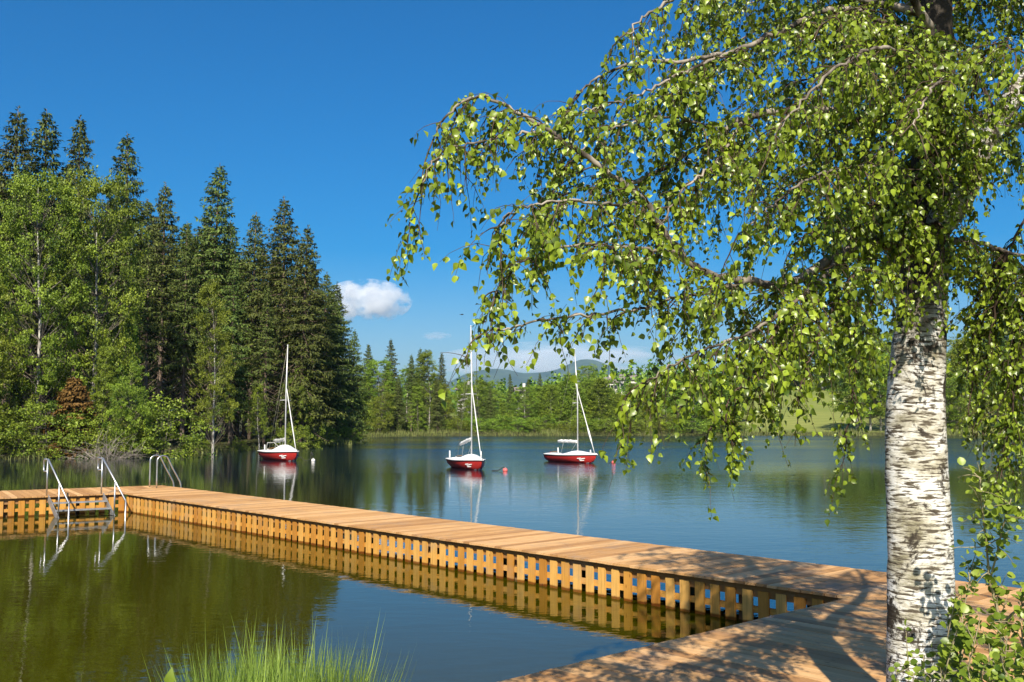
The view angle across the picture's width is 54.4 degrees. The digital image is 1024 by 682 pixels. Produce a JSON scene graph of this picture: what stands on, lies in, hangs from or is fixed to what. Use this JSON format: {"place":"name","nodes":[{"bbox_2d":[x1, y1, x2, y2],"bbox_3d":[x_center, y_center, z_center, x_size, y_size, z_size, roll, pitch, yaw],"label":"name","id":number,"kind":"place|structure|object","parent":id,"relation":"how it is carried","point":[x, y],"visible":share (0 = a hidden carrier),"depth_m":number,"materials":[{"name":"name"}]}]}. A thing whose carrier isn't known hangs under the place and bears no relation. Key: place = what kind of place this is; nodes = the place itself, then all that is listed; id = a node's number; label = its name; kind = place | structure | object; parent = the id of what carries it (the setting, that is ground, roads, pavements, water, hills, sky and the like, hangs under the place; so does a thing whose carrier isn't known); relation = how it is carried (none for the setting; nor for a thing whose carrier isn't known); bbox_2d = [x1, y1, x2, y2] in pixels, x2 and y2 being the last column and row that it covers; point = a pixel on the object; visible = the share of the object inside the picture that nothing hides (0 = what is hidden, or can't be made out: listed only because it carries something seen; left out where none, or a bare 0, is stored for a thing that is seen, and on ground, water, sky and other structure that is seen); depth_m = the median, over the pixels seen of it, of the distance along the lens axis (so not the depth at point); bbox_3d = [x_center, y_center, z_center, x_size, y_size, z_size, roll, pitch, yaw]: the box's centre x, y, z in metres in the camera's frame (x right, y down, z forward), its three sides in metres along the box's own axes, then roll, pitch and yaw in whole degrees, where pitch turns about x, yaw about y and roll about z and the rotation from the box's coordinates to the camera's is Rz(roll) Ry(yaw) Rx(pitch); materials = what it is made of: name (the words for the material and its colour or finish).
{"place":"outdoors","nodes":[
{"label":"outdoors","id":0,"kind":"place"},
{"bbox_2d":[0,390,1022,458],"bbox_3d":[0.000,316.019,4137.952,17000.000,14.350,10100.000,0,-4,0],"label":"ground","id":1,"kind":"structure","parent":0,"point":[821,421],"depth_m":159.08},
{"bbox_2d":[0,406,40,455],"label":"waterside bush","id":2,"kind":"object","parent":1,"relation":"on","point":[6,413],"visible":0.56,"depth_m":61.47,"materials":[{"name":"green plant"}]},
{"bbox_2d":[0,283,41,448],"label":"broadleaf tree","id":3,"kind":"object","parent":1,"relation":"on","point":[5,343],"visible":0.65,"depth_m":63.04,"materials":[{"name":"green plant"}]},
{"bbox_2d":[0,415,45,454],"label":"waterside bush","id":4,"kind":"object","parent":1,"relation":"on","point":[25,434],"visible":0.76,"depth_m":61.31,"materials":[{"name":"green plant"}]},
{"bbox_2d":[0,105,57,427],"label":"spruce tree","id":5,"kind":"object","parent":1,"relation":"on","point":[15,139],"visible":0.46,"depth_m":81.00,"materials":[{"name":"green plant"}]},
{"bbox_2d":[0,200,66,420],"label":"spruce tree","id":6,"kind":"object","parent":1,"relation":"on","point":[31,365],"visible":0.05,"depth_m":91.08,"materials":[{"name":"green plant"}]},
{"bbox_2d":[6,108,84,433],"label":"spruce tree","id":7,"kind":"object","parent":1,"relation":"on","point":[45,142],"visible":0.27,"depth_m":85.11,"materials":[{"name":"green plant"}]},
{"bbox_2d":[1,163,94,418],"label":"spruce tree","id":8,"kind":"object","parent":1,"relation":"on","point":[58,199],"visible":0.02,"depth_m":96.31,"materials":[{"name":"green plant"}]},
{"bbox_2d":[0,399,106,456],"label":"waterside bush","id":9,"kind":"object","parent":1,"relation":"on","point":[38,418],"visible":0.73,"depth_m":61.61,"materials":[{"name":"green plant"}]},
{"bbox_2d":[0,165,107,447],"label":"broadleaf tree","id":10,"kind":"object","parent":1,"relation":"on","point":[42,384],"visible":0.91,"depth_m":65.47,"materials":[{"name":"green plant"}]},
{"bbox_2d":[33,377,102,457],"bbox_3d":[-28.225,5.308,63.682,4.602,6.053,4.156,2,-5,-29],"label":"dead conifer","id":11,"kind":"object","parent":1,"relation":"on","point":[74,396],"visible":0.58,"depth_m":63.27,"materials":[{"name":"brown plant"}]},
{"bbox_2d":[28,115,116,377],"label":"spruce tree","id":12,"kind":"object","parent":1,"relation":"on","point":[77,161],"visible":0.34,"depth_m":86.91,"materials":[{"name":"green plant"}]},
{"bbox_2d":[38,406,112,458],"bbox_3d":[-27.653,5.782,62.732,4.430,3.458,4.881,3,-5,-33],"label":"waterside bush","id":13,"kind":"object","parent":1,"relation":"on","point":[72,435],"visible":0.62,"depth_m":62.19,"materials":[{"name":"green plant"}]},
{"bbox_2d":[36,165,154,421],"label":"broadleaf tree","id":14,"kind":"object","parent":1,"relation":"on","point":[102,338],"visible":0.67,"depth_m":68.47,"materials":[{"name":"green plant"}]},
{"bbox_2d":[86,344,119,446],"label":"broadleaf tree","id":15,"kind":"object","parent":1,"relation":"on","point":[106,352],"visible":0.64,"depth_m":66.00,"materials":[{"name":"green plant"}]},
{"bbox_2d":[65,427,145,458],"bbox_3d":[-24.698,6.977,61.049,5.890,3.928,5.258,0,-4,0],"label":"bare bush","id":16,"kind":"object","parent":1,"relation":"on","point":[110,452],"visible":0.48,"depth_m":60.85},
{"bbox_2d":[56,201,156,429],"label":"spruce tree","id":17,"kind":"object","parent":1,"relation":"on","point":[116,269],"visible":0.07,"depth_m":91.93,"materials":[{"name":"green plant"}]},
{"bbox_2d":[67,131,169,432],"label":"spruce tree","id":18,"kind":"object","parent":1,"relation":"on","point":[126,170],"visible":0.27,"depth_m":88.77,"materials":[{"name":"green plant"}]},
{"bbox_2d":[110,298,146,440],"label":"broadleaf tree","id":19,"kind":"object","parent":1,"relation":"on","point":[135,327],"visible":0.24,"depth_m":72.19,"materials":[{"name":"green plant"}]},
{"bbox_2d":[75,418,182,458],"bbox_3d":[-24.844,6.549,63.825,6.045,3.219,6.403,-2,-5,25],"label":"waterside bush","id":20,"kind":"object","parent":1,"relation":"on","point":[114,444],"visible":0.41,"depth_m":62.39,"materials":[{"name":"green plant"}]},
{"bbox_2d":[102,360,163,457],"bbox_3d":[-23.927,4.694,63.004,3.750,7.078,4.233,1,-5,-14],"label":"broadleaf tree","id":21,"kind":"object","parent":1,"relation":"on","point":[124,389],"visible":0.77,"depth_m":62.39,"materials":[{"name":"green plant"}]},
{"bbox_2d":[108,198,171,406],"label":"spruce tree","id":22,"kind":"object","parent":1,"relation":"on","point":[152,241],"visible":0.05,"depth_m":100.77,"materials":[{"name":"green plant"}]},
{"bbox_2d":[108,234,173,431],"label":"spruce tree","id":23,"kind":"object","parent":1,"relation":"on","point":[139,236],"visible":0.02,"depth_m":98.36,"materials":[{"name":"green plant"}]},
{"bbox_2d":[129,244,172,434],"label":"spruce tree","id":24,"kind":"object","parent":1,"relation":"on","point":[147,349],"visible":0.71,"depth_m":78.20,"materials":[{"name":"green plant"}]},
{"bbox_2d":[121,182,199,437],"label":"spruce tree","id":25,"kind":"object","parent":1,"relation":"on","point":[162,267],"visible":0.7,"depth_m":84.27,"materials":[{"name":"green plant"}]},
{"bbox_2d":[106,391,222,457],"bbox_3d":[-22.645,5.952,64.671,7.583,5.371,6.882,1,-4,-10],"label":"waterside bush","id":26,"kind":"object","parent":1,"relation":"on","point":[172,415],"visible":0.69,"depth_m":63.66,"materials":[{"name":"green plant"}]},
{"bbox_2d":[153,236,183,431],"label":"spruce tree","id":27,"kind":"object","parent":1,"relation":"on","point":[171,323],"visible":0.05,"depth_m":101.35,"materials":[{"name":"green plant"}]},
{"bbox_2d":[155,225,207,444],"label":"spruce tree","id":28,"kind":"object","parent":1,"relation":"on","point":[184,309],"visible":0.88,"depth_m":80.08,"materials":[{"name":"green plant"}]},
{"bbox_2d":[149,216,237,435],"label":"spruce tree","id":29,"kind":"object","parent":1,"relation":"on","point":[199,264],"visible":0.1,"depth_m":97.61,"materials":[{"name":"green plant"}]},
{"bbox_2d":[152,165,257,439],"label":"spruce tree","id":30,"kind":"object","parent":1,"relation":"on","point":[210,258],"visible":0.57,"depth_m":90.28,"materials":[{"name":"green plant"}]},
{"bbox_2d":[185,277,241,452],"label":"broadleaf tree","id":31,"kind":"object","parent":1,"relation":"on","point":[208,288],"visible":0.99,"depth_m":71.88,"materials":[{"name":"green plant"}]},
{"bbox_2d":[188,220,270,435],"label":"spruce tree","id":32,"kind":"object","parent":1,"relation":"on","point":[236,244],"visible":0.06,"depth_m":100.39,"materials":[{"name":"green plant"}]},
{"bbox_2d":[207,257,261,444],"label":"spruce tree","id":33,"kind":"object","parent":1,"relation":"on","point":[240,397],"visible":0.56,"depth_m":78.92,"materials":[{"name":"green plant"}]},
{"bbox_2d":[215,212,287,439],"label":"spruce tree","id":34,"kind":"object","parent":1,"relation":"on","point":[250,266],"visible":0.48,"depth_m":90.23,"materials":[{"name":"green plant"}]},
{"bbox_2d":[243,384,273,449],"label":"broadleaf tree","id":35,"kind":"object","parent":1,"relation":"on","point":[259,390],"visible":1,"depth_m":77.55,"materials":[{"name":"green plant"}]},
{"bbox_2d":[241,259,291,435],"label":"spruce tree","id":36,"kind":"object","parent":1,"relation":"on","point":[264,357],"visible":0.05,"depth_m":102.79,"materials":[{"name":"green plant"}]},
{"bbox_2d":[246,283,288,446],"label":"spruce tree","id":37,"kind":"object","parent":1,"relation":"on","point":[266,344],"visible":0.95,"depth_m":79.99,"materials":[{"name":"green plant"}]},
{"bbox_2d":[120,613,418,681],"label":"sedge tuft","id":38,"kind":"object","parent":1,"relation":"on","point":[289,675],"visible":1,"depth_m":5.37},
{"bbox_2d":[241,196,327,437],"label":"spruce tree","id":39,"kind":"object","parent":1,"relation":"on","point":[277,247],"visible":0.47,"depth_m":88.12,"materials":[{"name":"green plant"}]},
{"bbox_2d":[257,424,323,449],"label":"waterside bush","id":40,"kind":"object","parent":1,"relation":"on","point":[289,433],"visible":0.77,"depth_m":79.86,"materials":[{"name":"green plant"}]},
{"bbox_2d":[256,224,346,447],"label":"spruce tree","id":41,"kind":"object","parent":1,"relation":"on","point":[311,358],"visible":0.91,"depth_m":83.79,"materials":[{"name":"green plant"}]},
{"bbox_2d":[278,365,325,447],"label":"broadleaf tree","id":42,"kind":"object","parent":1,"relation":"on","point":[304,415],"visible":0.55,"depth_m":82.75,"materials":[{"name":"green plant"}]},
{"bbox_2d":[291,273,358,439],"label":"spruce tree","id":43,"kind":"object","parent":1,"relation":"on","point":[334,402],"visible":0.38,"depth_m":91.84,"materials":[{"name":"green plant"}]},
{"bbox_2d":[312,424,340,445],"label":"waterside bush","id":44,"kind":"object","parent":1,"relation":"on","point":[329,435],"visible":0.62,"depth_m":87.53,"materials":[{"name":"green plant"}]},
{"bbox_2d":[317,379,348,440],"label":"broadleaf tree","id":45,"kind":"object","parent":1,"relation":"on","point":[343,422],"visible":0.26,"depth_m":92.97,"materials":[{"name":"green plant"}]},
{"bbox_2d":[329,284,355,387],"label":"spruce tree","id":46,"kind":"object","parent":1,"relation":"on","point":[340,304],"visible":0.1,"depth_m":101.66,"materials":[{"name":"green plant"}]},
{"bbox_2d":[325,302,365,432],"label":"spruce tree","id":47,"kind":"object","parent":1,"relation":"on","point":[341,352],"visible":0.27,"depth_m":95.96,"materials":[{"name":"green plant"}]},
{"bbox_2d":[341,329,372,442],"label":"spruce tree","id":48,"kind":"object","parent":1,"relation":"on","point":[359,368],"visible":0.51,"depth_m":99.79,"materials":[{"name":"green plant"}]},
{"bbox_2d":[342,361,378,431],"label":"broadleaf tree","id":49,"kind":"object","parent":1,"relation":"on","point":[373,417],"visible":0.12,"depth_m":136.50,"materials":[{"name":"green plant"}]},
{"bbox_2d":[359,344,383,431],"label":"spruce tree","id":50,"kind":"object","parent":1,"relation":"on","point":[368,354],"visible":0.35,"depth_m":142.08,"materials":[{"name":"green plant"}]},
{"bbox_2d":[362,357,398,430],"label":"broadleaf tree","id":51,"kind":"object","parent":1,"relation":"on","point":[368,371],"visible":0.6,"depth_m":139.67,"materials":[{"name":"green plant"}]},
{"bbox_2d":[364,383,397,432],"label":"broadleaf tree","id":52,"kind":"object","parent":1,"relation":"on","point":[380,422],"visible":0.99,"depth_m":133.13,"materials":[{"name":"green plant"}]},
{"bbox_2d":[375,338,402,428],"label":"spruce tree","id":53,"kind":"object","parent":1,"relation":"on","point":[394,374],"visible":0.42,"depth_m":145.99,"materials":[{"name":"green plant"}]},
{"bbox_2d":[388,376,405,430],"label":"spruce tree","id":54,"kind":"object","parent":1,"relation":"on","point":[400,416],"visible":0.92,"depth_m":137.55,"materials":[{"name":"green plant"}]},
{"bbox_2d":[395,368,417,424],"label":"broadleaf tree","id":55,"kind":"object","parent":1,"relation":"on","point":[404,378],"visible":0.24,"depth_m":151.73,"materials":[{"name":"green plant"}]},
{"bbox_2d":[403,354,417,431],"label":"spruce tree","id":56,"kind":"object","parent":1,"relation":"on","point":[410,383],"visible":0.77,"depth_m":141.79,"materials":[{"name":"green plant"}]},
{"bbox_2d":[407,385,429,432],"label":"broadleaf tree","id":57,"kind":"object","parent":1,"relation":"on","point":[416,400],"visible":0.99,"depth_m":137.27,"materials":[{"name":"green plant"}]},
{"bbox_2d":[407,348,432,424],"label":"spruce tree","id":58,"kind":"object","parent":1,"relation":"on","point":[420,365],"visible":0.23,"depth_m":147.56,"materials":[{"name":"green plant"}]},
{"bbox_2d":[415,349,448,430],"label":"broadleaf tree","id":59,"kind":"object","parent":1,"relation":"on","point":[427,356],"visible":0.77,"depth_m":141.68,"materials":[{"name":"green plant"}]},
{"bbox_2d":[429,378,444,432],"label":"spruce tree","id":60,"kind":"object","parent":1,"relation":"on","point":[436,404],"visible":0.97,"depth_m":138.58,"materials":[{"name":"green plant"}]},
{"bbox_2d":[426,383,458,422],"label":"broadleaf tree","id":61,"kind":"object","parent":1,"relation":"on","point":[449,416],"visible":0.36,"depth_m":145.10,"materials":[{"name":"green plant"}]},
{"bbox_2d":[436,353,448,415],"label":"spruce tree","id":62,"kind":"object","parent":1,"relation":"on","point":[441,378],"visible":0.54,"depth_m":147.97,"materials":[{"name":"green plant"}]},
{"bbox_2d":[448,371,499,425],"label":"broadleaf tree","id":63,"kind":"object","parent":1,"relation":"on","point":[459,397],"visible":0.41,"depth_m":176.53,"materials":[{"name":"green plant"}]},
{"bbox_2d":[462,378,488,419],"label":"broadleaf tree","id":64,"kind":"object","parent":1,"relation":"on","point":[479,390],"visible":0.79,"depth_m":168.59,"materials":[{"name":"green plant"}]},
{"bbox_2d":[483,387,496,426],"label":"spruce tree","id":65,"kind":"object","parent":1,"relation":"on","point":[490,409],"visible":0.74,"depth_m":149.47,"materials":[{"name":"green plant"}]},
{"bbox_2d":[473,418,511,432],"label":"waterside bush","id":66,"kind":"object","parent":1,"relation":"on","point":[493,423],"visible":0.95,"depth_m":140.91,"materials":[{"name":"green plant"}]},
{"bbox_2d":[483,379,508,417],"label":"broadleaf tree","id":67,"kind":"object","parent":1,"relation":"on","point":[497,399],"visible":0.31,"depth_m":191.98,"materials":[{"name":"green plant"}]},
{"bbox_2d":[0,428,994,458],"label":"shore grass","id":68,"kind":"structure","parent":1,"relation":"on","point":[443,432],"depth_m":138.44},
{"bbox_2d":[0,485,1023,681],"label":"swimming pier","id":69,"kind":"structure","parent":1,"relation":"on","point":[835,631],"depth_m":13.18,"materials":[{"name":"brown wood"}]},
{"bbox_2d":[43,457,126,519],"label":"bathing steps","id":70,"kind":"structure","parent":69,"relation":"attached to","point":[104,500],"depth_m":25.59,"materials":[{"name":"metal"}]},
{"bbox_2d":[149,455,181,487],"bbox_3d":[-10.052,4.467,28.852,0.772,2.330,0.532,4,-6,-42],"label":"ladder","id":71,"kind":"object","parent":69,"relation":"attached to","point":[160,457],"visible":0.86,"depth_m":28.83,"materials":[{"name":"metal"}]},
{"bbox_2d":[498,416,538,432],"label":"waterside bush","id":72,"kind":"object","parent":1,"relation":"on","point":[518,421],"visible":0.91,"depth_m":141.07,"materials":[{"name":"green plant"}]},
{"bbox_2d":[511,384,539,420],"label":"broadleaf tree","id":73,"kind":"object","parent":1,"relation":"on","point":[526,402],"visible":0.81,"depth_m":145.80,"materials":[{"name":"green plant"}]},
{"bbox_2d":[512,417,555,431],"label":"waterside bush","id":74,"kind":"object","parent":1,"relation":"on","point":[535,421],"visible":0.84,"depth_m":141.53,"materials":[{"name":"green plant"}]},
{"bbox_2d":[541,385,562,422],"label":"broadleaf tree","id":75,"kind":"object","parent":1,"relation":"on","point":[552,389],"visible":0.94,"depth_m":146.07,"materials":[{"name":"green plant"}]},
{"bbox_2d":[266,358,844,412],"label":"woodland","id":76,"kind":"object","parent":1,"relation":"on","point":[626,373],"visible":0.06,"depth_m":328.03,"materials":[{"name":"green plant"}]},
{"bbox_2d":[553,373,585,424],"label":"broadleaf tree","id":77,"kind":"object","parent":1,"relation":"on","point":[562,383],"visible":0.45,"depth_m":150.19,"materials":[{"name":"green plant"}]},
{"bbox_2d":[561,377,588,422],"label":"broadleaf tree","id":78,"kind":"object","parent":1,"relation":"on","point":[570,383],"visible":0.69,"depth_m":148.97,"materials":[{"name":"green plant"}]},
{"bbox_2d":[556,414,596,431],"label":"waterside bush","id":79,"kind":"object","parent":1,"relation":"on","point":[580,418],"visible":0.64,"depth_m":143.11,"materials":[{"name":"green plant"}]},
{"bbox_2d":[562,384,591,417],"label":"broadleaf tree","id":80,"kind":"object","parent":1,"relation":"on","point":[575,405],"visible":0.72,"depth_m":148.46,"materials":[{"name":"green plant"}]},
{"bbox_2d":[575,363,600,385],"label":"broadleaf tree","id":81,"kind":"object","parent":1,"relation":"on","point":[587,374],"visible":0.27,"depth_m":190.23,"materials":[{"name":"green plant"}]},
{"bbox_2d":[583,380,612,431],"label":"broadleaf tree","id":82,"kind":"object","parent":1,"relation":"on","point":[600,413],"visible":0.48,"depth_m":150.38,"materials":[{"name":"green plant"}]},
{"bbox_2d":[583,377,614,419],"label":"broadleaf tree","id":83,"kind":"object","parent":1,"relation":"on","point":[603,382],"visible":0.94,"depth_m":149.34,"materials":[{"name":"green plant"}]},
{"bbox_2d":[581,417,633,432],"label":"waterside bush","id":84,"kind":"object","parent":1,"relation":"on","point":[604,420],"visible":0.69,"depth_m":140.58,"materials":[{"name":"green plant"}]},
{"bbox_2d":[664,417,719,433],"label":"waterside bush","id":85,"kind":"object","parent":1,"relation":"on","point":[702,423],"visible":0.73,"depth_m":140.36,"materials":[{"name":"green plant"}]},
{"bbox_2d":[385,0,1023,681],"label":"birch tree","id":86,"kind":"object","parent":1,"relation":"on","point":[919,196],"visible":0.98,"depth_m":5.32,"materials":[{"name":"green plant"}]},
{"bbox_2d":[818,342,884,428],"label":"broadleaf tree","id":87,"kind":"object","parent":1,"relation":"on","point":[843,394],"visible":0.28,"depth_m":153.38,"materials":[{"name":"green plant"}]},
{"bbox_2d":[837,351,890,430],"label":"broadleaf tree","id":88,"kind":"object","parent":1,"relation":"on","point":[870,423],"visible":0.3,"depth_m":151.50,"materials":[{"name":"green plant"}]},
{"bbox_2d":[858,357,887,430],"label":"broadleaf tree","id":89,"kind":"object","parent":1,"relation":"on","point":[883,403],"visible":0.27,"depth_m":151.68,"materials":[{"name":"green plant"}]},
{"bbox_2d":[888,619,944,681],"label":"leafy sprouts","id":90,"kind":"object","parent":1,"relation":"on","point":[913,661],"visible":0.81,"depth_m":5.59,"materials":[{"name":"green plant"}]},
{"bbox_2d":[946,366,985,428],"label":"broadleaf tree","id":91,"kind":"object","parent":1,"relation":"on","point":[950,389],"visible":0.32,"depth_m":147.79,"materials":[{"name":"green plant"}]},
{"bbox_2d":[946,349,985,428],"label":"broadleaf tree","id":92,"kind":"object","parent":1,"relation":"on","point":[948,414],"visible":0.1,"depth_m":154.28,"materials":[{"name":"green plant"}]},
{"bbox_2d":[946,338,988,422],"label":"broadleaf tree","id":93,"kind":"object","parent":1,"relation":"on","point":[958,343],"visible":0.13,"depth_m":166.67,"materials":[{"name":"green plant"}]},
{"bbox_2d":[916,542,1023,681],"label":"leafy shrub","id":94,"kind":"object","parent":1,"relation":"on","point":[964,640],"visible":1,"depth_m":4.92,"materials":[{"name":"green plant"}]},
{"bbox_2d":[949,457,1023,671],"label":"alder sapling","id":95,"kind":"object","parent":1,"relation":"on","point":[1007,508],"visible":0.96,"depth_m":5.22,"materials":[{"name":"green plant"}]},
{"bbox_2d":[0,435,1023,681],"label":"lake water","id":96,"kind":"structure","parent":0,"point":[92,597],"depth_m":18.67,"materials":[{"name":"liquid"}]},
{"bbox_2d":[257,345,299,460],"bbox_3d":[-13.757,3.807,59.629,1.757,7.114,5.003,3,-5,-34],"label":"sailing boat","id":97,"kind":"object","parent":96,"relation":"on","point":[284,452],"visible":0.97,"depth_m":58.74,"materials":[{"name":"red plastic"}]},
{"bbox_2d":[445,325,485,469],"bbox_3d":[-2.170,2.895,49.632,1.516,7.321,4.319,2,-5,-21],"label":"sailing boat","id":98,"kind":"object","parent":96,"relation":"on","point":[471,461],"visible":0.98,"depth_m":48.78,"materials":[{"name":"plastic"}]},
{"bbox_2d":[543,348,597,462],"bbox_3d":[3.401,3.753,56.528,1.516,6.671,4.319,3,-5,-36],"label":"sailing boat","id":99,"kind":"object","parent":96,"relation":"on","point":[577,456],"visible":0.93,"depth_m":55.83,"materials":[{"name":"plastic"}]},
{"bbox_2d":[0,0,1023,382],"label":"sky","id":100,"kind":"structure","parent":0,"point":[317,105],"materials":[{"name":"blue"}]},
{"bbox_2d":[347,359,799,391],"bbox_3d":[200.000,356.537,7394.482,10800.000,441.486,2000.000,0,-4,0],"label":"hills","id":101,"kind":"structure","parent":0,"point":[515,378],"depth_m":7158.95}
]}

